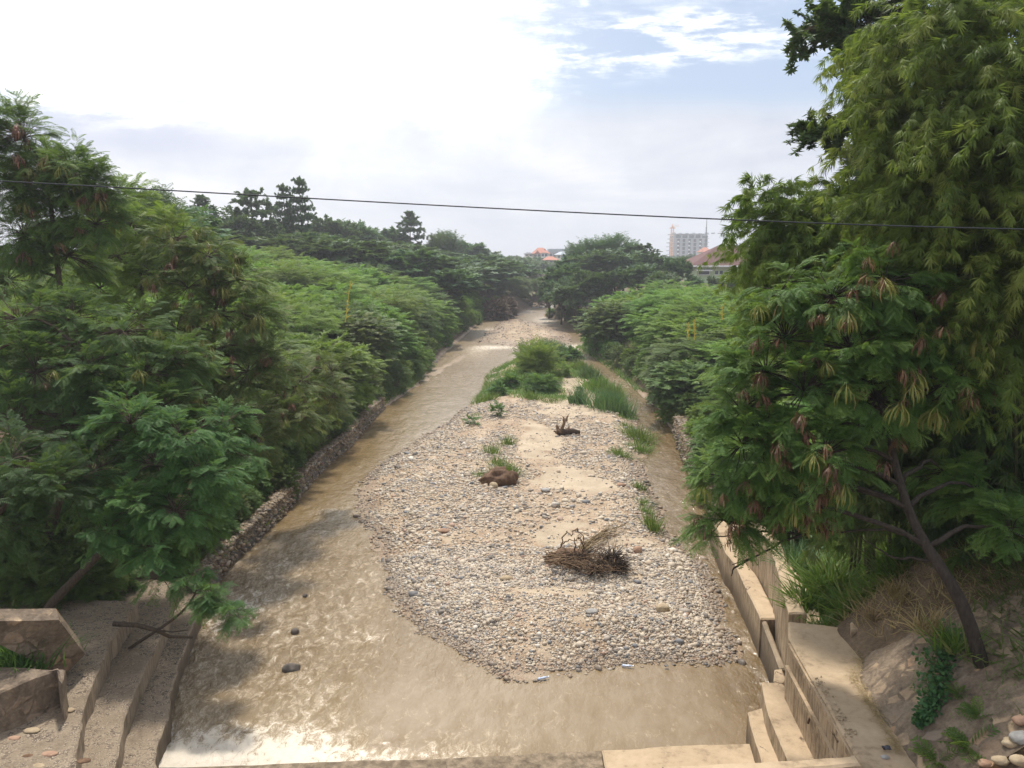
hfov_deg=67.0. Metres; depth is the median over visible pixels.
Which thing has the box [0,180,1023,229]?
overhead cable
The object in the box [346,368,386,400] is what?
shrub
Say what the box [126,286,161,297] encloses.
shrub
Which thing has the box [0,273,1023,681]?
ground
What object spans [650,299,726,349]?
shrub
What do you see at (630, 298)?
shrub
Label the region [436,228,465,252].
tree
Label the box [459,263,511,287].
tree
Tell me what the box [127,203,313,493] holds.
pod tree
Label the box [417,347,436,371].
shrub
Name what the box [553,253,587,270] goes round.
tree
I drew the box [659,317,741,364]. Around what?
shrub
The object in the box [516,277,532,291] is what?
shrub
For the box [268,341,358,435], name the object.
tree
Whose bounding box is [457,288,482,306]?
shrub
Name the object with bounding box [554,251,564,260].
house
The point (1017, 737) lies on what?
loose stone
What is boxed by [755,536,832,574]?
grass tuft
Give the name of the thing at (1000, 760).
loose stone
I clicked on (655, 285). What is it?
shrub
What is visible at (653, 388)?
shrub
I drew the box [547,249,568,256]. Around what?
house
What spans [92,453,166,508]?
shrub
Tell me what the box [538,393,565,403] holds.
grass tuft
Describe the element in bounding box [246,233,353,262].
tree
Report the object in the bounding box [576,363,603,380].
reed clump
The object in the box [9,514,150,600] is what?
shrub
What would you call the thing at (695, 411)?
shrub
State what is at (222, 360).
shrub
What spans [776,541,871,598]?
grass tuft
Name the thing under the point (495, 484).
boulder
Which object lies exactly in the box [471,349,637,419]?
island grass
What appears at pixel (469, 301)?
shrub
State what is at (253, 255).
shrub
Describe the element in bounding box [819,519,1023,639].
dry bank grass
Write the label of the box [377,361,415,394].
shrub
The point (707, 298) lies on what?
shrub
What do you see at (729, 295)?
shrub
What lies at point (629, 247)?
tree
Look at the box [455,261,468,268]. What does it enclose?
tree
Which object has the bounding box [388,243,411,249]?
tree
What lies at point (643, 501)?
grass tuft
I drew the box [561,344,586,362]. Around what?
shrub
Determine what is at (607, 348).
shrub
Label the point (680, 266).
tree
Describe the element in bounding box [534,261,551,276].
tree
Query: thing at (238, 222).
tree
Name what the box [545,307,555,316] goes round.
shrub
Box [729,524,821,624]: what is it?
river wall
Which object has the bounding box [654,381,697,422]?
shrub
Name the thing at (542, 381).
shrub
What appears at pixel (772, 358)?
shrub
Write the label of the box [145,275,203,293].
shrub
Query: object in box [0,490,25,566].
shrub
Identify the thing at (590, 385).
grass tuft
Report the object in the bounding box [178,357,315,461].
shrub
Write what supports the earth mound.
on the ground at (860, 643)
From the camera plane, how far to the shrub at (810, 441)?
25.72 m
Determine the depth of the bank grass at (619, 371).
64.84 m
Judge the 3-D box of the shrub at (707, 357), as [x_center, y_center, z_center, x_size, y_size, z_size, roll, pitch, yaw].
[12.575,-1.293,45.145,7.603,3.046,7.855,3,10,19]
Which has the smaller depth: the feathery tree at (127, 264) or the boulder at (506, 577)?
the boulder at (506, 577)
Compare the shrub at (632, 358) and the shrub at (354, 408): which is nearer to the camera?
the shrub at (354, 408)
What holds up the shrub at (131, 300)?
on the ground at (860, 643)
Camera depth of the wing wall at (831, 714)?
12.43 m
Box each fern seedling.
[907,734,956,767]
[937,724,1000,763]
[944,681,968,701]
[954,696,992,721]
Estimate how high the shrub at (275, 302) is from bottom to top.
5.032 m
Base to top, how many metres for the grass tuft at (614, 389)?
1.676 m
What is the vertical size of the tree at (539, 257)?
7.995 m
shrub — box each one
[0,290,107,379]
[0,299,20,311]
[0,318,58,416]
[0,445,46,523]
[0,454,56,533]
[0,464,39,536]
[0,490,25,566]
[0,540,84,608]
[1,276,46,301]
[1,308,92,411]
[1,321,142,432]
[2,317,112,420]
[7,266,76,285]
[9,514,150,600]
[10,545,143,609]
[21,271,95,291]
[22,302,135,397]
[25,470,115,520]
[34,499,109,557]
[38,486,162,584]
[46,255,82,275]
[48,282,140,311]
[72,339,191,449]
[73,299,137,336]
[86,288,170,316]
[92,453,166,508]
[96,267,158,293]
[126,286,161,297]
[131,289,231,335]
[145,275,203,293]
[146,282,236,317]
[155,516,229,566]
[163,337,233,428]
[166,359,300,467]
[173,322,255,344]
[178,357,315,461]
[199,327,312,356]
[201,260,255,278]
[205,512,242,548]
[207,301,287,339]
[210,290,302,329]
[217,489,252,524]
[220,460,273,501]
[221,244,277,262]
[226,344,342,452]
[231,275,297,310]
[234,278,287,299]
[239,485,263,514]
[240,320,317,349]
[241,257,290,280]
[244,274,289,290]
[248,254,302,274]
[251,259,331,291]
[254,245,307,263]
[256,462,304,499]
[257,287,312,312]
[261,454,296,479]
[267,429,307,460]
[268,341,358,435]
[278,264,375,293]
[278,282,345,308]
[278,440,307,471]
[279,293,361,356]
[282,259,340,275]
[297,437,322,457]
[298,256,347,268]
[298,278,385,301]
[304,282,396,347]
[313,298,394,351]
[322,410,351,436]
[323,268,395,294]
[325,269,385,294]
[330,260,400,278]
[334,397,359,419]
[335,307,407,368]
[338,264,398,286]
[344,412,354,427]
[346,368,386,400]
[350,383,373,408]
[353,303,424,360]
[354,282,410,317]
[360,287,428,349]
[370,279,412,294]
[373,271,422,291]
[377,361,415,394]
[377,372,393,396]
[381,283,444,330]
[386,292,443,340]
[389,275,444,307]
[389,357,414,381]
[397,346,429,371]
[404,297,463,335]
[405,357,426,379]
[408,282,458,322]
[412,335,437,354]
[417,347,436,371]
[424,346,433,363]
[425,336,437,351]
[428,330,443,349]
[437,331,453,346]
[439,317,459,335]
[449,296,474,311]
[450,298,469,313]
[451,315,463,332]
[455,312,470,326]
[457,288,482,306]
[459,315,469,331]
[460,308,478,325]
[464,293,483,313]
[465,295,476,308]
[467,310,482,324]
[470,306,485,319]
[481,297,511,320]
[484,378,507,395]
[490,295,519,317]
[493,283,507,292]
[497,372,523,387]
[501,277,524,289]
[502,276,522,289]
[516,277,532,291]
[520,286,528,293]
[520,293,530,301]
[520,370,564,393]
[527,278,544,291]
[527,291,547,307]
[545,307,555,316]
[547,350,574,364]
[548,359,573,376]
[554,305,568,317]
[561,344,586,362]
[564,308,576,323]
[567,300,656,342]
[570,309,586,323]
[578,323,601,341]
[582,328,603,348]
[586,338,603,353]
[590,291,641,325]
[595,293,654,331]
[597,337,618,356]
[601,342,620,359]
[606,344,630,367]
[616,289,682,334]
[617,304,686,347]
[618,345,640,368]
[620,279,699,296]
[621,353,641,374]
[632,313,707,361]
[632,353,653,378]
[634,331,721,382]
[636,286,709,298]
[639,358,664,384]
[640,359,729,414]
[641,287,720,327]
[644,291,740,316]
[645,377,662,406]
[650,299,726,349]
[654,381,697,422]
[656,287,700,299]
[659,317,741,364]
[663,337,746,387]
[671,392,711,418]
[677,302,749,324]
[680,414,707,444]
[681,283,725,290]
[683,427,716,473]
[684,400,716,419]
[685,430,703,455]
[687,442,752,494]
[691,289,731,299]
[694,360,790,416]
[701,325,779,342]
[705,288,745,301]
[706,309,744,328]
[708,412,850,476]
[720,301,748,309]
[729,350,789,368]
[732,386,813,418]
[734,370,809,414]
[742,448,858,547]
[770,397,841,417]
[784,391,835,413]
[816,411,930,460]
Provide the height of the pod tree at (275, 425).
5.300 m
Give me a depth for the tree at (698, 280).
102.68 m
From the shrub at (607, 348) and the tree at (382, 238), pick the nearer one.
the shrub at (607, 348)
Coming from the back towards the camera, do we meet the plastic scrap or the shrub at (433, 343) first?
the shrub at (433, 343)
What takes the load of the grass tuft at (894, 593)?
on the ground at (860, 643)
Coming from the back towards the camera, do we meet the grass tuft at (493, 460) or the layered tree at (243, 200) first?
the layered tree at (243, 200)
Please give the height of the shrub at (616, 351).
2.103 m
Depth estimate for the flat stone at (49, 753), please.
12.14 m
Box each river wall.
[711,521,774,656]
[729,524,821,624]
[743,523,806,665]
[760,621,784,682]
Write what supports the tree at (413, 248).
on the ground at (860, 643)
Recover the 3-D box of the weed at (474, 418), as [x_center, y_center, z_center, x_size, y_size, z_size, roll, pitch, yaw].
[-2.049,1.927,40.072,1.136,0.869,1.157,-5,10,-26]
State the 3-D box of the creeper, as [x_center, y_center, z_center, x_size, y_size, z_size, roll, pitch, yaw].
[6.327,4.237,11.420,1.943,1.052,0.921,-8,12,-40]
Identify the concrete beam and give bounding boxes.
[653,755,860,767]
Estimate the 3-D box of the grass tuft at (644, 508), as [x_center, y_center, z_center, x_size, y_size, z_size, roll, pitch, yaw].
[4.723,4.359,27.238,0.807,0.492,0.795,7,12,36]
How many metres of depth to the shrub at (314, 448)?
33.55 m
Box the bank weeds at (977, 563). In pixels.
[922,497,1023,714]
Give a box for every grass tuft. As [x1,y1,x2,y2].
[0,620,102,673]
[469,390,500,405]
[470,466,487,476]
[476,452,510,465]
[478,443,502,453]
[483,459,526,474]
[496,433,517,445]
[518,389,546,399]
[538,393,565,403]
[563,356,595,369]
[566,373,631,397]
[587,380,633,399]
[604,444,637,460]
[613,419,665,447]
[617,421,637,428]
[618,437,660,455]
[628,478,648,491]
[633,496,660,507]
[637,502,656,513]
[638,506,668,535]
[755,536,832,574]
[766,570,840,619]
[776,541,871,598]
[797,607,838,626]
[807,570,875,621]
[837,537,913,582]
[853,596,889,621]
[869,572,919,603]
[886,597,959,637]
[913,611,1011,668]
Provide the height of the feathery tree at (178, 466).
6.174 m
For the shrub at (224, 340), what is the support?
on the ground at (860, 643)
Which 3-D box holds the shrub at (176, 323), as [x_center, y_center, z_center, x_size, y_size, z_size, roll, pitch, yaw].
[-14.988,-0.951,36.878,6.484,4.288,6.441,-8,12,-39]
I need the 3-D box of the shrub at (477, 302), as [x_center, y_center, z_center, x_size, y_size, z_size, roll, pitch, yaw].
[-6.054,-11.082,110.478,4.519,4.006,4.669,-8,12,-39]
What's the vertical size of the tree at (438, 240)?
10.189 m
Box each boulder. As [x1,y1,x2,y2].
[282,663,300,671]
[291,628,298,634]
[437,528,448,532]
[489,482,497,487]
[500,575,512,579]
[541,488,549,491]
[586,608,597,613]
[633,546,641,552]
[656,603,669,612]
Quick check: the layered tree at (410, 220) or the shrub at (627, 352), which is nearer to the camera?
the shrub at (627, 352)
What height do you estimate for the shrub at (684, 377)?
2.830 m
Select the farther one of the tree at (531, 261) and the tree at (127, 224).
the tree at (531, 261)
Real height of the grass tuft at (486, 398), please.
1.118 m
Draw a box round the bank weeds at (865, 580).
[781,512,918,626]
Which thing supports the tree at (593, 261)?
on the ground at (860, 643)
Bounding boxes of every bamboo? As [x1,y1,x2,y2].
[696,170,930,593]
[797,107,1023,585]
[806,0,1023,492]
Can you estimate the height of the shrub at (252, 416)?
4.462 m
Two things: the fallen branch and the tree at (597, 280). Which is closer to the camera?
the fallen branch
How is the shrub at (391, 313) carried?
on the ground at (860, 643)
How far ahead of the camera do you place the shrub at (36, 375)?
28.04 m
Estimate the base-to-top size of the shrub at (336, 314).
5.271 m
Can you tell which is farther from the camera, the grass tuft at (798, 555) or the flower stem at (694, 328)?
the flower stem at (694, 328)
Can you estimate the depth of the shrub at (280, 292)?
51.77 m
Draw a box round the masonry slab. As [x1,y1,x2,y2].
[0,608,84,672]
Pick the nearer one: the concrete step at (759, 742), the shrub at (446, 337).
the concrete step at (759, 742)
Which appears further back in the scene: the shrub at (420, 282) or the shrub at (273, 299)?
the shrub at (420, 282)
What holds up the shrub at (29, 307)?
on the ground at (860, 643)
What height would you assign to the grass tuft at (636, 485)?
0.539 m
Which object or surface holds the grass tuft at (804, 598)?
on the river wall at (767, 578)
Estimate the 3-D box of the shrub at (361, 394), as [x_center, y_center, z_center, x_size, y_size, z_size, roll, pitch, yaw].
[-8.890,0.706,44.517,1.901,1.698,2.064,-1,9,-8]
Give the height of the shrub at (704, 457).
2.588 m
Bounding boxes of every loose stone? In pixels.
[880,755,889,759]
[978,759,991,767]
[991,755,1009,765]
[1001,737,1017,748]
[1008,730,1023,744]
[1009,754,1023,766]
[1011,714,1023,725]
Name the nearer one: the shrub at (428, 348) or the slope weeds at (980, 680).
the slope weeds at (980, 680)
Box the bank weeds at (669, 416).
[660,387,824,545]
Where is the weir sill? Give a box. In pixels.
[169,751,603,767]
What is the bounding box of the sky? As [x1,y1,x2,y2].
[0,0,1016,257]
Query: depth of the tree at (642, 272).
97.50 m
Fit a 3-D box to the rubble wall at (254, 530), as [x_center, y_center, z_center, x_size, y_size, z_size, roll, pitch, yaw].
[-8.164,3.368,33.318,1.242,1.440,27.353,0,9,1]
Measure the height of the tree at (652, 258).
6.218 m
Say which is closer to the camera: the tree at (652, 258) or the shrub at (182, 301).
the shrub at (182, 301)
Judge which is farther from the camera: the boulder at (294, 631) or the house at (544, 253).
the house at (544, 253)
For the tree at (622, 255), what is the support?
on the ground at (860, 643)
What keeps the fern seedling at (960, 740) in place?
on the stone embankment
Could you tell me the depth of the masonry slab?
13.73 m
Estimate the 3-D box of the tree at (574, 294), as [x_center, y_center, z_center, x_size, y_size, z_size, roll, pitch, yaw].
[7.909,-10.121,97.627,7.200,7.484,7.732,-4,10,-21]
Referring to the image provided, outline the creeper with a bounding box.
[910,618,964,730]
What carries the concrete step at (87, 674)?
on the ground at (860, 643)
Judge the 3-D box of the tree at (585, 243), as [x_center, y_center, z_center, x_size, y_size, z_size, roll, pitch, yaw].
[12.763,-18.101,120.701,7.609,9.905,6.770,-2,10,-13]
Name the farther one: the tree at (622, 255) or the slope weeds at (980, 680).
the tree at (622, 255)
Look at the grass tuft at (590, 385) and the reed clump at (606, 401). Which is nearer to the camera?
the reed clump at (606, 401)
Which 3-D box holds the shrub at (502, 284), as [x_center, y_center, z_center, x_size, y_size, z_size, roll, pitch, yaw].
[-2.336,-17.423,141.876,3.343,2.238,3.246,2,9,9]
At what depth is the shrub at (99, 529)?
19.84 m
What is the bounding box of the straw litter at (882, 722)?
[842,647,907,753]
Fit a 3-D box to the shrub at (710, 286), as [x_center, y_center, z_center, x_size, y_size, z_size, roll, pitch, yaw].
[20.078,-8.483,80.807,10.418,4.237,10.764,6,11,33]
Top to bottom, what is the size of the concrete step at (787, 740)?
1.557 m
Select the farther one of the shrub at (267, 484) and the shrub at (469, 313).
the shrub at (469, 313)
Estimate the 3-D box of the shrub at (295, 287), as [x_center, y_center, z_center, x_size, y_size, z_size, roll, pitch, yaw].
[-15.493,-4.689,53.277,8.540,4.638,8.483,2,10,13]
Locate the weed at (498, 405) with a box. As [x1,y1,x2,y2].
[486,400,507,416]
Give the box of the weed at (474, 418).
[462,414,481,425]
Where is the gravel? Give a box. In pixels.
[476,319,573,348]
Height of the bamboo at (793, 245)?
9.634 m
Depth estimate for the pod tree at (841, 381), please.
11.94 m
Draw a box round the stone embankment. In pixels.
[859,589,1023,767]
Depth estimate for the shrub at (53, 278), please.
46.81 m
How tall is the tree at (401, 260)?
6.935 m
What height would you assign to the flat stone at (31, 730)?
0.061 m
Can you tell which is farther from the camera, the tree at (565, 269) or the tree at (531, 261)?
the tree at (531, 261)
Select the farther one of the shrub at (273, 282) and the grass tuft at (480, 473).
the shrub at (273, 282)
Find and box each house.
[524,252,532,257]
[532,248,549,257]
[539,250,548,257]
[543,256,558,261]
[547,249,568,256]
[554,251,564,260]
[697,247,708,253]
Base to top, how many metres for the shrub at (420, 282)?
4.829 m
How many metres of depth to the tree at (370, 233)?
120.97 m
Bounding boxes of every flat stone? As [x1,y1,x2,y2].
[8,735,20,739]
[23,727,39,733]
[33,763,44,766]
[41,751,57,756]
[76,758,90,763]
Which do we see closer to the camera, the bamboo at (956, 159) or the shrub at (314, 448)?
the bamboo at (956, 159)
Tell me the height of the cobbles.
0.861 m
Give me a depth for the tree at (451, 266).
97.52 m
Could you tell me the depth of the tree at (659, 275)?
93.70 m
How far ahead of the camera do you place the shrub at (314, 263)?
68.84 m
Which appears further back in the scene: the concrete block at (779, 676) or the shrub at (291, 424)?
the shrub at (291, 424)
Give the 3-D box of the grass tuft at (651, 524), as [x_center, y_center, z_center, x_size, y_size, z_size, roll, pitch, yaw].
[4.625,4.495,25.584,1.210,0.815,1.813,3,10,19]
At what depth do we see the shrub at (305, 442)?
32.71 m
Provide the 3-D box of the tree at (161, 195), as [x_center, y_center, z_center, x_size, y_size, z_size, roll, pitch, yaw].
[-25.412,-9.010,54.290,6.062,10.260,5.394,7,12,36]
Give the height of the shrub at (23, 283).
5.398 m
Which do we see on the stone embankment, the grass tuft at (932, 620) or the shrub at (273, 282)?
the grass tuft at (932, 620)
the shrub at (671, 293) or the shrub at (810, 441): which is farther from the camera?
the shrub at (671, 293)
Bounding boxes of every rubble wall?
[185,396,385,593]
[671,414,723,522]
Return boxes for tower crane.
[669,224,677,255]
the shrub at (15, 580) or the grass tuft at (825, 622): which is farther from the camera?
the shrub at (15, 580)
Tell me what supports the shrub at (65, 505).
on the ground at (860, 643)
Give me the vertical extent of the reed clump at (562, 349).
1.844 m
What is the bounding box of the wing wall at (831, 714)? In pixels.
[784,622,915,767]
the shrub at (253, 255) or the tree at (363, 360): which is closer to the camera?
the tree at (363, 360)
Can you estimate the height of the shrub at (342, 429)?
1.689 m
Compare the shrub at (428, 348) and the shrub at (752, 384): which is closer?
the shrub at (752, 384)
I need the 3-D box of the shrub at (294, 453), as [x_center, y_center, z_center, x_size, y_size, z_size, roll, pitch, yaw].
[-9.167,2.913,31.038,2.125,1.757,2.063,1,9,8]
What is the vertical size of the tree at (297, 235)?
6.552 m
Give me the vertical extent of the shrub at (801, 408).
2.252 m
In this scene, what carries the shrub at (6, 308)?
on the ground at (860, 643)
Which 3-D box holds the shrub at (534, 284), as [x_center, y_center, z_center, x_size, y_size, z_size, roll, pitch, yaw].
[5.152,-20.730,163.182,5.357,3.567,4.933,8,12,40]
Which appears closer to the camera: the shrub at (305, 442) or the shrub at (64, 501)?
the shrub at (64, 501)
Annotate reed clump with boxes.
[511,337,584,353]
[548,344,594,357]
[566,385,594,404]
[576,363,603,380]
[576,386,653,420]
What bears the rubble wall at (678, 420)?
on the ground at (860, 643)
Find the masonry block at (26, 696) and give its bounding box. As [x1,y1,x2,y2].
[0,667,68,732]
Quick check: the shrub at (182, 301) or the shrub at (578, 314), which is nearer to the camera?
the shrub at (182, 301)
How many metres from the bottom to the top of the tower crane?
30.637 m
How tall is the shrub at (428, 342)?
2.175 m
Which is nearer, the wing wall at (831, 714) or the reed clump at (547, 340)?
the wing wall at (831, 714)
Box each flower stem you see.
[344,282,351,321]
[693,318,696,339]
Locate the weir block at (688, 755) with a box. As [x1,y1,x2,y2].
[602,744,754,767]
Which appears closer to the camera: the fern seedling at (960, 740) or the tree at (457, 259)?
the fern seedling at (960, 740)
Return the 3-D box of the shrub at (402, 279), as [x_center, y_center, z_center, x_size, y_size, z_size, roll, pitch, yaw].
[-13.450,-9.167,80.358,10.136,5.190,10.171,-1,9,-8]
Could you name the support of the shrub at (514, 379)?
on the ground at (860, 643)
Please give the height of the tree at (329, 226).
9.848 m
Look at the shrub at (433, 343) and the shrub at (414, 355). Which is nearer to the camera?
the shrub at (414, 355)
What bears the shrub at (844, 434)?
on the ground at (860, 643)
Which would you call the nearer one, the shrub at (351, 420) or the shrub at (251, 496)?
the shrub at (251, 496)
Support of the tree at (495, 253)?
on the ground at (860, 643)
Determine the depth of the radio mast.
412.31 m
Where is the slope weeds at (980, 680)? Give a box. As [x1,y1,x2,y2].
[854,530,1023,754]
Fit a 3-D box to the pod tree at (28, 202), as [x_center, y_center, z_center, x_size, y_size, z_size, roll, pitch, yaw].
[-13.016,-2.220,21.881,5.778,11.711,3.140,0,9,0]
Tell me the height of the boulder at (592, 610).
0.134 m
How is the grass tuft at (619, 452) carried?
on the ground at (860, 643)
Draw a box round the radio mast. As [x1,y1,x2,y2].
[704,220,707,246]
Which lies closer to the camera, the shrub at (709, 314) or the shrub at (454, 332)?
the shrub at (709, 314)
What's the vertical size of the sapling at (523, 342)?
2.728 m
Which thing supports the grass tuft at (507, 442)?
on the ground at (860, 643)
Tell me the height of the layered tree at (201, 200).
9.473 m
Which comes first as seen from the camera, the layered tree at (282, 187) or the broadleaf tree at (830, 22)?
the broadleaf tree at (830, 22)
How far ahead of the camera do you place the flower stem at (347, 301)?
35.84 m
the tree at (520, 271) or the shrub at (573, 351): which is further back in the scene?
the tree at (520, 271)
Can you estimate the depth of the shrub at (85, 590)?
17.77 m
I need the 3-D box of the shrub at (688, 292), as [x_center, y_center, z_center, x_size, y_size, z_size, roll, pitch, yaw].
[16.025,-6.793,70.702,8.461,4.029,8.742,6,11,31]
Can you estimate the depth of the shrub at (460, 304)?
100.61 m
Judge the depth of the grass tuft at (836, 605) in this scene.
14.94 m
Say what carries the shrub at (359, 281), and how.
on the ground at (860, 643)
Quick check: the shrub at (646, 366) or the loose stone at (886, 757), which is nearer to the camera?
the loose stone at (886, 757)
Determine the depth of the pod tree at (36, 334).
18.32 m
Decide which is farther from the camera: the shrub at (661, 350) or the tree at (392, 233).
the tree at (392, 233)
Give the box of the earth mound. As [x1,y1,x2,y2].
[477,466,518,486]
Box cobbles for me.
[353,399,746,685]
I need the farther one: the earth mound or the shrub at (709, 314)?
the shrub at (709, 314)
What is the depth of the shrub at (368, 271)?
76.94 m
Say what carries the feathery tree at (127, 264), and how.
on the ground at (860, 643)
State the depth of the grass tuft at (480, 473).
30.61 m
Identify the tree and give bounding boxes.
[0,88,142,440]
[0,277,225,548]
[0,409,150,580]
[20,216,57,240]
[42,381,273,608]
[46,172,215,455]
[76,196,190,291]
[114,182,189,276]
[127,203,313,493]
[139,182,193,273]
[175,203,238,273]
[187,194,226,223]
[216,205,264,238]
[216,226,264,249]
[222,187,287,236]
[224,345,360,483]
[238,232,320,251]
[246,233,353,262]
[265,302,344,379]
[269,183,299,234]
[281,176,319,237]
[285,329,393,413]
[295,232,324,239]
[298,232,351,240]
[301,239,393,264]
[308,214,365,240]
[313,312,402,374]
[334,218,382,240]
[348,248,441,275]
[367,236,392,241]
[368,226,409,242]
[385,255,456,278]
[388,240,410,246]
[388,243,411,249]
[390,245,439,255]
[394,210,431,243]
[399,267,495,292]
[404,268,484,300]
[424,231,451,251]
[433,246,462,256]
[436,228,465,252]
[438,254,462,268]
[438,255,470,268]
[443,260,499,300]
[446,255,478,264]
[451,240,492,256]
[455,254,503,261]
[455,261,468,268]
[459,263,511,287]
[469,256,529,290]
[478,261,517,280]
[488,250,500,257]
[489,260,543,291]
[520,261,536,269]
[521,256,541,260]
[524,258,541,271]
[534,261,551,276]
[536,261,584,320]
[536,285,557,318]
[539,275,573,324]
[546,275,607,327]
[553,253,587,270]
[560,240,585,257]
[565,247,634,297]
[570,237,609,255]
[570,270,613,306]
[588,231,634,292]
[597,249,648,295]
[597,266,639,296]
[618,262,657,291]
[623,239,641,292]
[623,243,664,282]
[640,252,671,272]
[642,270,682,287]
[659,257,693,287]
[668,233,1023,668]
[682,276,704,286]
[706,276,724,287]
[725,275,744,286]
[780,0,1023,426]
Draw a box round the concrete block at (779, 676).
[773,669,784,684]
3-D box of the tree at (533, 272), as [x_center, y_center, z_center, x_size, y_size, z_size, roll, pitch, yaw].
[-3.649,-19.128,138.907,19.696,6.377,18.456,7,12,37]
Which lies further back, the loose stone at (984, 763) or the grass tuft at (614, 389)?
the grass tuft at (614, 389)
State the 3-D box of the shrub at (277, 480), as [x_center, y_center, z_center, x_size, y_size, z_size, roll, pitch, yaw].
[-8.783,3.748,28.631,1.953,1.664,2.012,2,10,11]
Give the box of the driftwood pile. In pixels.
[543,519,646,580]
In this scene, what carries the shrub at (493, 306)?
on the ground at (860, 643)
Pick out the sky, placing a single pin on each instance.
(633, 107)
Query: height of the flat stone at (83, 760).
0.047 m
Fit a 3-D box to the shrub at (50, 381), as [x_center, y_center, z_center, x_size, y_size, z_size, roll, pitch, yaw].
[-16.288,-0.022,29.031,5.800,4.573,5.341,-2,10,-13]
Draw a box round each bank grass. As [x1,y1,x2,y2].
[573,327,652,391]
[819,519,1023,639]
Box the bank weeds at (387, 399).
[145,357,425,575]
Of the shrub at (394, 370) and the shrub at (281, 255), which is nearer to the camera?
the shrub at (394, 370)
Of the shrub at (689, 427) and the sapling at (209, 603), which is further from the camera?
the shrub at (689, 427)
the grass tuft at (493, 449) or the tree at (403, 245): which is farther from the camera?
the tree at (403, 245)
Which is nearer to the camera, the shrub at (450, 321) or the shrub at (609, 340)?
the shrub at (609, 340)
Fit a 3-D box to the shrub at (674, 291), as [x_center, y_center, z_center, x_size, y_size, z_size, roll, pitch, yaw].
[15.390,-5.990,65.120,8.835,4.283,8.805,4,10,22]
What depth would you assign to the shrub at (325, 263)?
79.62 m
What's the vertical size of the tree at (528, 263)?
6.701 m
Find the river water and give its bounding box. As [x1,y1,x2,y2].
[159,304,768,767]
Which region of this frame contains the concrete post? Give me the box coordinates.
[850,622,857,636]
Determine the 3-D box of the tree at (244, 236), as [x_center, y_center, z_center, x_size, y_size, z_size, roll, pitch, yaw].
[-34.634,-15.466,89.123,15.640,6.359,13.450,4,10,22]
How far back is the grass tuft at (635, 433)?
38.14 m
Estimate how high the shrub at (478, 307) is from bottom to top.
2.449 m
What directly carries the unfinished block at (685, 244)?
on the ground at (860, 643)
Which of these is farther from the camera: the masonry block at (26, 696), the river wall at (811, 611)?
the river wall at (811, 611)
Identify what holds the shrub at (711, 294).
on the ground at (860, 643)
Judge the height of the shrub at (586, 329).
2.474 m
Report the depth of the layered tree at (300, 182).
97.06 m
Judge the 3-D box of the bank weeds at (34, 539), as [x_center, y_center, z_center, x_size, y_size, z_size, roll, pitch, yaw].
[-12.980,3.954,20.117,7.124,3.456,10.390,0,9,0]
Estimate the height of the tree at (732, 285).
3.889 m
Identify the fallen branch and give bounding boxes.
[112,621,192,638]
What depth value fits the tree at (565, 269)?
107.04 m
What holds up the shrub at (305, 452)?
on the ground at (860, 643)
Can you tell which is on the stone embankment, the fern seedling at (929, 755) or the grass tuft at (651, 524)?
the fern seedling at (929, 755)
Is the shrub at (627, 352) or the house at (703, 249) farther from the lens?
the house at (703, 249)
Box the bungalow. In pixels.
[684,246,759,282]
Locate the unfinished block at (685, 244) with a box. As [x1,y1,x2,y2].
[666,233,720,255]
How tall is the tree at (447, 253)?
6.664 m
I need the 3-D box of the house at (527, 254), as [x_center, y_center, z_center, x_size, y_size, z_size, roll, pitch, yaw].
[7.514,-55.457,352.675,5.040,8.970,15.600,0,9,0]
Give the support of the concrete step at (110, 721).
on the ground at (860, 643)
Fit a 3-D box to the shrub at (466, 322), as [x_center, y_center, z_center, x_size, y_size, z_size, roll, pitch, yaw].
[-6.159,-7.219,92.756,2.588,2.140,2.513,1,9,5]
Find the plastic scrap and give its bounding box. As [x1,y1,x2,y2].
[881,745,891,749]
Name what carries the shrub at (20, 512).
on the ground at (860, 643)
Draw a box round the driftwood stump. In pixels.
[553,415,579,435]
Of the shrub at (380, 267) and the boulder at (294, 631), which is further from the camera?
the shrub at (380, 267)
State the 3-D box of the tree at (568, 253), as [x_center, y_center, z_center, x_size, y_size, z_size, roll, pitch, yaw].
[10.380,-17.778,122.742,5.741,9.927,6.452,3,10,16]
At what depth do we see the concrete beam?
10.34 m
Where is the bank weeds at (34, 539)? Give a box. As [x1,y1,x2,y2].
[0,470,180,608]
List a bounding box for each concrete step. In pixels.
[0,599,138,767]
[82,579,182,767]
[121,576,213,767]
[746,708,777,762]
[760,682,813,760]
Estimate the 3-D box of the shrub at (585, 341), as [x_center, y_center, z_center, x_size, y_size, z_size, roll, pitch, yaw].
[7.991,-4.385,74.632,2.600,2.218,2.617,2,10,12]
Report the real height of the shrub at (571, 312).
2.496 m
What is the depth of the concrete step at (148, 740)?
15.12 m
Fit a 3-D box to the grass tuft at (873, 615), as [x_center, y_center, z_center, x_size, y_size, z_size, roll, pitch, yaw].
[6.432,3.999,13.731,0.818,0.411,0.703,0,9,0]
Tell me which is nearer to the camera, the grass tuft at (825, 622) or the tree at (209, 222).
the grass tuft at (825, 622)
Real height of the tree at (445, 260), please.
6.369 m
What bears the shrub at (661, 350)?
on the ground at (860, 643)
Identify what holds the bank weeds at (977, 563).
on the ground at (860, 643)
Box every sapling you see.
[128,554,258,648]
[508,334,566,376]
[512,337,536,361]
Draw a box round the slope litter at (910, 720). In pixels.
[859,559,1022,767]
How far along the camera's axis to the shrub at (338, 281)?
61.20 m
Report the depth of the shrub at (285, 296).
50.22 m
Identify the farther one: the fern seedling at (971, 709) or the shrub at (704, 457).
the shrub at (704, 457)
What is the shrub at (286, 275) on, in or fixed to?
on the ground at (860, 643)

